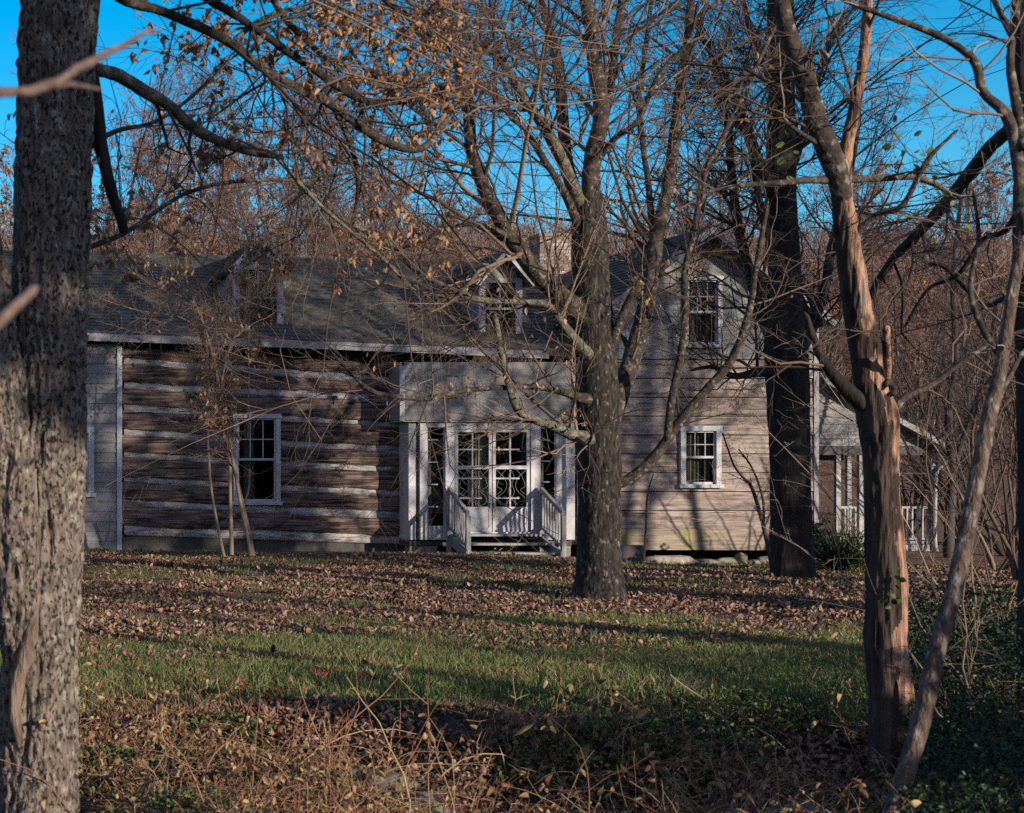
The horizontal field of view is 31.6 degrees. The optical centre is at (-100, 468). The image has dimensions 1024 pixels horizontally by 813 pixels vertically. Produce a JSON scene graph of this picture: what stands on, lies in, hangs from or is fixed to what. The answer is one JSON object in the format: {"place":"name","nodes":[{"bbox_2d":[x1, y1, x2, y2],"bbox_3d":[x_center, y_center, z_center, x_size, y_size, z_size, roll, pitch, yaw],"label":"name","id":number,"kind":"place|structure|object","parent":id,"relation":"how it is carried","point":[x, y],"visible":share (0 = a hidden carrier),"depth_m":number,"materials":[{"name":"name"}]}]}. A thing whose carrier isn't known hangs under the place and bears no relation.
{"place":"outdoors","nodes":[
{"label":"outdoors","id":0,"kind":"place"},
{"bbox_2d":[0,0,1012,273],"label":"sky","id":1,"kind":"structure","parent":0,"point":[116,21],"materials":[{"name":"blue"}]},
{"bbox_2d":[0,547,1017,741],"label":"lawn grass","id":2,"kind":"structure","parent":0,"point":[828,678],"depth_m":12.89,"materials":[{"name":"green plant"}]},
{"bbox_2d":[78,601,1016,727],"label":"dead grass","id":3,"kind":"structure","parent":0,"point":[305,616],"depth_m":13.63,"materials":[{"name":"plant"}]},
{"bbox_2d":[79,331,1017,812],"bbox_3d":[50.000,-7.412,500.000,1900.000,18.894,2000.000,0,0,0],"label":"ground","id":4,"kind":"structure","parent":0,"point":[827,473],"depth_m":11.37,"materials":[{"name":"brown soil"}]},
{"bbox_2d":[0,285,38,328],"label":"branch","id":5,"kind":"object","parent":4,"relation":"on","point":[12,309],"visible":1,"depth_m":1.85,"materials":[{"name":"brown wood"}]},
{"bbox_2d":[0,137,95,249],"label":"bare tree","id":6,"kind":"object","parent":4,"relation":"on","point":[8,171],"visible":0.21,"depth_m":50.79,"materials":[{"name":"brown plant"}]},
{"bbox_2d":[0,46,107,249],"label":"bare tree","id":7,"kind":"object","parent":4,"relation":"on","point":[11,186],"visible":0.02,"depth_m":55.35,"materials":[{"name":"brown plant"}]},
{"bbox_2d":[0,28,160,97],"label":"branch","id":8,"kind":"object","parent":4,"relation":"on","point":[59,82],"visible":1,"depth_m":2.00,"materials":[{"name":"wood"}]},
{"bbox_2d":[10,30,172,252],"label":"bare tree","id":9,"kind":"object","parent":4,"relation":"on","point":[97,188],"visible":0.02,"depth_m":64.89,"materials":[{"name":"brown plant"}]},
{"bbox_2d":[92,178,146,252],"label":"bare tree","id":10,"kind":"object","parent":4,"relation":"on","point":[100,187],"visible":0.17,"depth_m":48.48,"materials":[{"name":"brown plant"}]},
{"bbox_2d":[90,9,210,252],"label":"bare tree","id":11,"kind":"object","parent":4,"relation":"on","point":[170,92],"visible":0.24,"depth_m":48.84,"materials":[{"name":"brown plant"}]},
{"bbox_2d":[91,98,211,253],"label":"bare tree","id":12,"kind":"object","parent":4,"relation":"on","point":[142,201],"visible":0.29,"depth_m":47.05,"materials":[{"name":"brown plant"}]},
{"bbox_2d":[98,69,205,254],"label":"bare tree","id":13,"kind":"object","parent":4,"relation":"on","point":[155,234],"visible":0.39,"depth_m":45.04,"materials":[{"name":"brown plant"}]},
{"bbox_2d":[114,54,233,254],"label":"bare tree","id":14,"kind":"object","parent":4,"relation":"on","point":[196,209],"visible":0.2,"depth_m":49.87,"materials":[{"name":"brown plant"}]},
{"bbox_2d":[124,130,231,253],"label":"bare tree","id":15,"kind":"object","parent":4,"relation":"on","point":[184,172],"visible":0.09,"depth_m":59.00,"materials":[{"name":"brown plant"}]},
{"bbox_2d":[132,48,250,254],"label":"bare tree","id":16,"kind":"object","parent":4,"relation":"on","point":[193,242],"visible":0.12,"depth_m":66.39,"materials":[{"name":"brown plant"}]},
{"bbox_2d":[87,211,311,557],"bbox_3d":[4.985,-1.433,27.512,3.996,6.091,2.017,0,0,0],"label":"sapling","id":17,"kind":"object","parent":4,"relation":"on","point":[225,412],"visible":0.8,"depth_m":27.47,"materials":[{"name":"brown plant"}]},
{"bbox_2d":[160,159,249,254],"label":"bare tree","id":18,"kind":"object","parent":4,"relation":"on","point":[192,211],"visible":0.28,"depth_m":52.46,"materials":[{"name":"brown plant"}]},
{"bbox_2d":[180,125,269,254],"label":"bare tree","id":19,"kind":"object","parent":4,"relation":"on","point":[209,218],"visible":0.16,"depth_m":55.12,"materials":[{"name":"brown plant"}]},
{"bbox_2d":[194,139,284,253],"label":"bare tree","id":20,"kind":"object","parent":4,"relation":"on","point":[234,203],"visible":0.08,"depth_m":69.02,"materials":[{"name":"brown plant"}]},
{"bbox_2d":[225,679,253,690],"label":"red seedling","id":21,"kind":"object","parent":4,"relation":"on","point":[243,685],"visible":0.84,"depth_m":11.67,"materials":[{"name":"plant"}]},
{"bbox_2d":[191,107,294,251],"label":"bare tree","id":22,"kind":"object","parent":4,"relation":"on","point":[265,193],"visible":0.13,"depth_m":61.03,"materials":[{"name":"brown plant"}]},
{"bbox_2d":[181,109,305,254],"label":"bare tree","id":23,"kind":"object","parent":4,"relation":"on","point":[240,194],"visible":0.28,"depth_m":50.11,"materials":[{"name":"brown plant"}]},
{"bbox_2d":[234,465,254,554],"bbox_3d":[5.998,0.793,27.832,0.465,1.719,0.263,0,0,0],"label":"sapling","id":24,"kind":"object","parent":4,"relation":"on","point":[248,526],"visible":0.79,"depth_m":27.85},
{"bbox_2d":[181,54,360,252],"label":"bare tree","id":25,"kind":"object","parent":4,"relation":"on","point":[252,160],"visible":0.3,"depth_m":59.12,"materials":[{"name":"brown plant"}]},
{"bbox_2d":[257,687,286,705],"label":"red seedling","id":26,"kind":"object","parent":4,"relation":"on","point":[277,691],"visible":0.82,"depth_m":11.03,"materials":[{"name":"plant"}]},
{"bbox_2d":[221,71,350,255],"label":"bare tree","id":27,"kind":"object","parent":4,"relation":"on","point":[247,209],"visible":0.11,"depth_m":49.89,"materials":[{"name":"brown plant"}]},
{"bbox_2d":[244,147,329,257],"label":"bare tree","id":28,"kind":"object","parent":4,"relation":"on","point":[284,202],"visible":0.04,"depth_m":61.36,"materials":[{"name":"brown plant"}]},
{"bbox_2d":[257,158,343,257],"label":"bare tree","id":29,"kind":"object","parent":4,"relation":"on","point":[307,211],"visible":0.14,"depth_m":45.59,"materials":[{"name":"brown plant"}]},
{"bbox_2d":[251,1,390,258],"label":"bare tree","id":30,"kind":"object","parent":4,"relation":"on","point":[298,199],"visible":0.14,"depth_m":43.39,"materials":[{"name":"brown plant"}]},
{"bbox_2d":[311,662,338,677],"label":"red seedling","id":31,"kind":"object","parent":4,"relation":"on","point":[322,672],"visible":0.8,"depth_m":12.14,"materials":[{"name":"plant"}]},
{"bbox_2d":[282,47,378,257],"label":"bare tree","id":32,"kind":"object","parent":4,"relation":"on","point":[320,186],"visible":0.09,"depth_m":46.07,"materials":[{"name":"brown plant"}]},
{"bbox_2d":[276,69,392,256],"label":"bare tree","id":33,"kind":"object","parent":4,"relation":"on","point":[319,168],"visible":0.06,"depth_m":54.73,"materials":[{"name":"brown plant"}]},
{"bbox_2d":[333,767,359,776],"bbox_3d":[2.647,1.836,9.402,0.246,0.164,0.206,0,0,0],"label":"stone","id":34,"kind":"object","parent":4,"relation":"on","point":[355,770],"visible":0.13,"depth_m":9.34,"materials":[{"name":"grey stone"}]},
{"bbox_2d":[327,204,388,257],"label":"bare tree","id":35,"kind":"object","parent":4,"relation":"on","point":[351,207],"visible":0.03,"depth_m":52.12,"materials":[{"name":"brown plant"}]},
{"bbox_2d":[290,88,435,258],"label":"bare tree","id":36,"kind":"object","parent":4,"relation":"on","point":[353,186],"visible":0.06,"depth_m":52.94,"materials":[{"name":"brown plant"}]},
{"bbox_2d":[305,157,423,258],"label":"bare tree","id":37,"kind":"object","parent":4,"relation":"on","point":[367,207],"visible":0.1,"depth_m":46.83,"materials":[{"name":"brown plant"}]},
{"bbox_2d":[337,163,402,258],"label":"bare tree","id":38,"kind":"object","parent":4,"relation":"on","point":[380,204],"visible":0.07,"depth_m":59.69,"materials":[{"name":"brown plant"}]},
{"bbox_2d":[356,767,416,797],"bbox_3d":[2.709,1.794,8.900,0.346,0.241,0.314,0,0,0],"label":"stone","id":39,"kind":"object","parent":4,"relation":"on","point":[394,776],"visible":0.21,"depth_m":8.79,"materials":[{"name":"grey stone"}]},
{"bbox_2d":[364,117,437,259],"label":"bare tree","id":40,"kind":"object","parent":4,"relation":"on","point":[409,192],"visible":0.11,"depth_m":67.26,"materials":[{"name":"brown plant"}]},
{"bbox_2d":[376,165,463,259],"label":"bare tree","id":41,"kind":"object","parent":4,"relation":"on","point":[412,235],"visible":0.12,"depth_m":62.80,"materials":[{"name":"brown plant"}]},
{"bbox_2d":[3,226,837,563],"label":"log house","id":42,"kind":"structure","parent":4,"relation":"on","point":[137,434],"depth_m":30.91,"materials":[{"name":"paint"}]},
{"bbox_2d":[85,427,95,496],"bbox_3d":[3.278,-0.135,30.866,0.986,1.350,0.252,0,0,0],"label":"window","id":43,"kind":"structure","parent":42,"relation":"in","point":[89,489],"depth_m":30.78,"materials":[{"name":"white paint"}]},
{"bbox_2d":[232,414,282,504],"bbox_3d":[6.907,-0.184,30.986,0.971,1.763,0.252,0,0,0],"label":"window","id":44,"kind":"structure","parent":42,"relation":"in","point":[249,459],"depth_m":30.94,"materials":[{"name":"white paint"}]},
{"bbox_2d":[455,429,491,531],"bbox_3d":[10.897,0.223,30.414,0.694,1.945,0.212,0,0,0],"label":"door","id":45,"kind":"structure","parent":42,"relation":"in","point":[481,518],"depth_m":30.36,"materials":[{"name":"white paint"}]},
{"bbox_2d":[492,429,529,531],"bbox_3d":[11.611,0.223,30.416,0.701,1.945,0.178,0,0,-3],"label":"door","id":46,"kind":"structure","parent":42,"relation":"in","point":[519,521],"depth_m":30.36,"materials":[{"name":"white paint"}]},
{"bbox_2d":[678,426,723,487],"bbox_3d":[15.264,-0.229,30.544,0.832,1.182,0.308,0,0,0],"label":"window","id":47,"kind":"structure","parent":42,"relation":"in","point":[695,444],"depth_m":30.47,"materials":[{"name":"white paint"}]},
{"bbox_2d":[686,276,724,347],"bbox_3d":[15.307,-2.993,30.544,0.784,1.373,0.308,0,0,0],"label":"window","id":48,"kind":"structure","parent":42,"relation":"in","point":[716,337],"depth_m":30.60,"materials":[{"name":"black glass"}]},
{"bbox_2d":[395,793,448,812],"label":"stone","id":49,"kind":"object","parent":4,"relation":"on","point":[439,809],"visible":0.37,"depth_m":8.63,"materials":[{"name":"grey stone"}]},
{"bbox_2d":[409,149,475,260],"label":"bare tree","id":50,"kind":"object","parent":4,"relation":"on","point":[439,174],"visible":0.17,"depth_m":81.99,"materials":[{"name":"brown plant"}]},
{"bbox_2d":[414,203,483,260],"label":"bare tree","id":51,"kind":"object","parent":4,"relation":"on","point":[455,236],"visible":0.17,"depth_m":53.43,"materials":[{"name":"brown plant"}]},
{"bbox_2d":[415,177,484,260],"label":"bare tree","id":52,"kind":"object","parent":4,"relation":"on","point":[456,205],"visible":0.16,"depth_m":68.75,"materials":[{"name":"brown plant"}]},
{"bbox_2d":[0,0,919,812],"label":"oak tree","id":53,"kind":"object","parent":4,"relation":"on","point":[60,136],"visible":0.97,"depth_m":7.73,"materials":[{"name":"brown plant"}]},
{"bbox_2d":[459,179,524,361],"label":"bare tree","id":54,"kind":"object","parent":4,"relation":"on","point":[478,359],"visible":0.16,"depth_m":59.13,"materials":[{"name":"brown plant"}]},
{"bbox_2d":[88,0,920,614],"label":"lawn tree","id":55,"kind":"object","parent":4,"relation":"on","point":[600,392],"visible":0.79,"depth_m":19.05,"materials":[{"name":"grey plant"}]},
{"bbox_2d":[446,487,566,557],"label":"entry steps","id":56,"kind":"structure","parent":4,"relation":"on","point":[457,544],"depth_m":29.79,"materials":[{"name":"paint"}]},
{"bbox_2d":[0,190,1015,456],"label":"woods","id":57,"kind":"object","parent":4,"relation":"on","point":[752,250],"visible":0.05,"depth_m":74.68,"materials":[{"name":"brown plant"}]},
{"bbox_2d":[0,594,1023,812],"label":"dead stalks","id":58,"kind":"object","parent":4,"relation":"on","point":[652,807],"visible":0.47,"depth_m":8.87,"materials":[{"name":"plant"}]},
{"bbox_2d":[635,707,648,717],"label":"curled leaf","id":59,"kind":"object","parent":58,"relation":"on","point":[641,713],"visible":1,"depth_m":9.18,"materials":[{"name":"green plant"}]},
{"bbox_2d":[39,653,1023,812],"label":"withered leaves","id":60,"kind":"object","parent":4,"relation":"on","point":[595,711],"visible":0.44,"depth_m":8.86,"materials":[{"name":"brown plant"}]},
{"bbox_2d":[78,547,1017,695],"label":"fallen leaves","id":61,"kind":"object","parent":4,"relation":"on","point":[716,601],"visible":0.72,"depth_m":18.77,"materials":[{"name":"brown plant"}]},
{"bbox_2d":[78,684,1018,812],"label":"bank litter","id":62,"kind":"object","parent":4,"relation":"on","point":[333,704],"visible":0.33,"depth_m":9.84,"materials":[{"name":"brown plant"}]},
{"bbox_2d":[514,722,535,735],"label":"curled leaf","id":63,"kind":"object","parent":62,"relation":"on","point":[523,729],"visible":1,"depth_m":9.18,"materials":[{"name":"beige plant"}]},
{"bbox_2d":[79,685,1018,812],"bbox_3d":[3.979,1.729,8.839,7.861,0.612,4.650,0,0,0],"label":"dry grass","id":64,"kind":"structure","parent":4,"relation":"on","point":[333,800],"depth_m":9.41,"materials":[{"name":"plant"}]},
{"bbox_2d":[78,676,1023,812],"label":"ground cover","id":65,"kind":"object","parent":4,"relation":"on","point":[523,751],"visible":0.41,"depth_m":9.52,"materials":[{"name":"green plant"}]},
{"bbox_2d":[547,718,554,727],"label":"curled leaf","id":66,"kind":"object","parent":65,"relation":"on","point":[549,721],"visible":0.64,"depth_m":9.22,"materials":[{"name":"plant"}]},
{"bbox_2d":[577,744,589,759],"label":"curled leaf","id":67,"kind":"object","parent":65,"relation":"on","point":[585,750],"visible":0.91,"depth_m":9.18,"materials":[{"name":"plant"}]},
{"bbox_2d":[635,467,662,558],"bbox_3d":[13.497,0.781,28.640,0.592,1.670,0.318,0,0,-19],"label":"sapling","id":68,"kind":"object","parent":4,"relation":"on","point":[645,531],"visible":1,"depth_m":28.64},
{"bbox_2d":[633,205,699,245],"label":"bare tree","id":69,"kind":"object","parent":4,"relation":"on","point":[667,233],"visible":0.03,"depth_m":74.53,"materials":[{"name":"brown plant"}]},
{"bbox_2d":[654,161,719,232],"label":"bare tree","id":70,"kind":"object","parent":4,"relation":"on","point":[678,190],"visible":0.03,"depth_m":66.52,"materials":[{"name":"brown plant"}]},
{"bbox_2d":[643,49,733,234],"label":"bare tree","id":71,"kind":"object","parent":4,"relation":"on","point":[679,232],"visible":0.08,"depth_m":57.99,"materials":[{"name":"brown plant"}]},
{"bbox_2d":[669,664,741,758],"bbox_3d":[4.776,1.440,9.484,0.278,0.613,0.551,0,0,41],"label":"sapling","id":72,"kind":"object","parent":4,"relation":"on","point":[725,721],"visible":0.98,"depth_m":9.47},
{"bbox_2d":[684,116,764,251],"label":"bare tree","id":73,"kind":"object","parent":4,"relation":"on","point":[718,194],"visible":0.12,"depth_m":56.62,"materials":[{"name":"brown plant"}]},
{"bbox_2d":[684,130,767,264],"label":"bare tree","id":74,"kind":"object","parent":4,"relation":"on","point":[738,191],"visible":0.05,"depth_m":69.34,"materials":[{"name":"brown plant"}]},
{"bbox_2d":[725,808,749,812],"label":"stone","id":75,"kind":"object","parent":4,"relation":"on","point":[731,810],"visible":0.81,"depth_m":8.22,"materials":[{"name":"grey stone"}]},
{"bbox_2d":[717,429,769,569],"bbox_3d":[12.958,0.527,24.169,1.326,2.352,0.863,0,0,0],"label":"sapling","id":76,"kind":"object","parent":4,"relation":"on","point":[764,530],"visible":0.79,"depth_m":24.04,"materials":[{"name":"brown plant"}]},
{"bbox_2d":[509,0,1012,581],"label":"dark tree","id":77,"kind":"object","parent":4,"relation":"on","point":[789,558],"visible":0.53,"depth_m":22.74,"materials":[{"name":"brown plant"}]},
{"bbox_2d":[763,801,828,812],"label":"stone","id":78,"kind":"object","parent":4,"relation":"on","point":[808,806],"visible":0.42,"depth_m":8.59,"materials":[{"name":"grey stone"}]},
{"bbox_2d":[598,0,1023,777],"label":"cedar snag","id":79,"kind":"object","parent":4,"relation":"on","point":[868,394],"visible":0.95,"depth_m":9.42,"materials":[{"name":"brown plant"}]},
{"bbox_2d":[812,511,854,567],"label":"evergreen shrub","id":80,"kind":"object","parent":4,"relation":"on","point":[816,526],"visible":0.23,"depth_m":27.33,"materials":[{"name":"green plant"}]},
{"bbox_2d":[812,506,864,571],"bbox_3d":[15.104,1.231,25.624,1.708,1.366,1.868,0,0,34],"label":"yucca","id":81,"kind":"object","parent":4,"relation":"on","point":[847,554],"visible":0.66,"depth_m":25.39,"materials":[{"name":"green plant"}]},
{"bbox_2d":[678,420,1023,746],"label":"briar","id":82,"kind":"object","parent":4,"relation":"on","point":[963,657],"visible":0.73,"depth_m":9.53,"materials":[{"name":"brown plant"}]},
{"bbox_2d":[801,155,904,455],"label":"bare tree","id":83,"kind":"object","parent":4,"relation":"on","point":[860,204],"visible":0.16,"depth_m":63.25,"materials":[{"name":"brown plant"}]},
{"bbox_2d":[801,146,918,372],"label":"bare tree","id":84,"kind":"object","parent":4,"relation":"on","point":[870,265],"visible":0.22,"depth_m":58.78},
{"bbox_2d":[725,334,1017,687],"bbox_3d":[7.088,0.324,11.118,2.400,2.607,3.006,0,0,0],"label":"briar","id":85,"kind":"object","parent":4,"relation":"on","point":[932,552],"visible":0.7,"depth_m":11.18,"materials":[{"name":"brown plant"}]},
{"bbox_2d":[805,65,947,375],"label":"bare tree","id":86,"kind":"object","parent":4,"relation":"on","point":[826,234],"visible":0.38,"depth_m":54.85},
{"bbox_2d":[819,376,947,550],"bbox_3d":[20.926,0.051,37.335,6.748,4.178,4.330,0,0,0],"label":"side porch","id":87,"kind":"object","parent":4,"relation":"on","point":[832,447],"visible":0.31,"depth_m":35.50,"materials":[{"name":"grey wood"}]},
{"bbox_2d":[755,0,1023,715],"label":"edge tree","id":88,"kind":"object","parent":4,"relation":"on","point":[998,139],"visible":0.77,"depth_m":10.71,"materials":[{"name":"brown plant"}]},
{"bbox_2d":[762,286,1017,632],"bbox_3d":[10.850,-0.109,14.884,2.635,3.534,5.395,0,0,-42],"label":"briar","id":89,"kind":"object","parent":4,"relation":"on","point":[981,547],"visible":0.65,"depth_m":15.66,"materials":[{"name":"brown plant"}]},
{"bbox_2d":[807,247,1017,556],"bbox_3d":[23.078,-1.546,33.476,10.044,6.958,7.046,0,0,32],"label":"bare shrub","id":90,"kind":"object","parent":4,"relation":"on","point":[997,548],"visible":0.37,"depth_m":34.41,"materials":[{"name":"brown plant"}]},
{"bbox_2d":[814,216,1014,521],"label":"bare shrub","id":91,"kind":"object","parent":4,"relation":"on","point":[911,501],"visible":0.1,"depth_m":44.24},
{"bbox_2d":[819,224,1014,541],"bbox_3d":[24.080,-2.043,38.104,7.522,7.895,6.681,0,0,-39],"label":"bare shrub","id":92,"kind":"object","parent":4,"relation":"on","point":[940,494],"visible":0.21,"depth_m":38.19,"materials":[{"name":"brown plant"}]},
{"bbox_2d":[821,222,1013,537],"bbox_3d":[24.482,-2.156,37.643,4.256,8.017,7.214,0,0,0],"label":"bare shrub","id":93,"kind":"object","parent":4,"relation":"on","point":[916,493],"visible":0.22,"depth_m":38.29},
{"bbox_2d":[813,0,1023,812],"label":"leaning tree","id":94,"kind":"object","parent":4,"relation":"on","point":[927,693],"visible":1,"depth_m":7.80,"materials":[{"name":"brown plant"}]},
{"bbox_2d":[876,97,1012,437],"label":"bare tree","id":95,"kind":"object","parent":4,"relation":"on","point":[944,180],"visible":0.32,"depth_m":57.39,"materials":[{"name":"brown plant"}]},
{"bbox_2d":[874,307,1015,527],"bbox_3d":[25.450,-1.282,38.208,5.293,6.311,4.499,0,0,14],"label":"bare shrub","id":96,"kind":"object","parent":4,"relation":"on","point":[939,474],"visible":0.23,"depth_m":37.80,"materials":[{"name":"brown plant"}]},
{"bbox_2d":[893,159,1010,420],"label":"bare tree","id":97,"kind":"object","parent":4,"relation":"on","point":[924,282],"visible":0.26,"depth_m":66.18,"materials":[{"name":"brown plant"}]},
{"bbox_2d":[897,367,1017,570],"bbox_3d":[19.283,-0.312,26.950,4.468,4.319,3.784,0,0,28],"label":"bare shrub","id":98,"kind":"object","parent":4,"relation":"on","point":[989,555],"visible":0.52,"depth_m":27.01,"materials":[{"name":"brown plant"}]},
{"bbox_2d":[896,582,1023,812],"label":"undergrowth","id":99,"kind":"object","parent":4,"relation":"on","point":[1001,643],"visible":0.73,"depth_m":8.44,"materials":[{"name":"green plant"}]},
{"bbox_2d":[906,183,1015,557],"bbox_3d":[21.757,-1.953,33.018,2.310,8.120,1.725,0,0,13],"label":"tree","id":100,"kind":"object","parent":4,"relation":"on","point":[949,540],"visible":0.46,"depth_m":32.96,"materials":[{"name":"brown plant"}]},
{"bbox_2d":[905,278,1017,580],"bbox_3d":[15.047,-0.635,20.865,3.254,4.605,5.175,0,0,0],"label":"bare shrub","id":101,"kind":"object","parent":4,"relation":"on","point":[1013,538],"visible":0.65,"depth_m":21.97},
{"bbox_2d":[940,162,1015,495],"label":"bare tree","id":102,"kind":"object","parent":4,"relation":"on","point":[987,206],"visible":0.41,"depth_m":52.05,"materials":[{"name":"brown plant"}]},
{"bbox_2d":[941,299,1016,522],"bbox_3d":[21.129,-1.189,27.381,5.423,6.144,4.042,0,0,0],"label":"bare shrub","id":103,"kind":"object","parent":4,"relation":"on","point":[1005,403],"visible":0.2,"depth_m":27.93,"materials":[{"name":"brown plant"}]},
{"bbox_2d":[999,156,1012,179],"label":"bare tree","id":104,"kind":"object","parent":4,"relation":"on","point":[1004,166],"visible":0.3,"depth_m":61.75,"materials":[{"name":"brown plant"}]}
]}

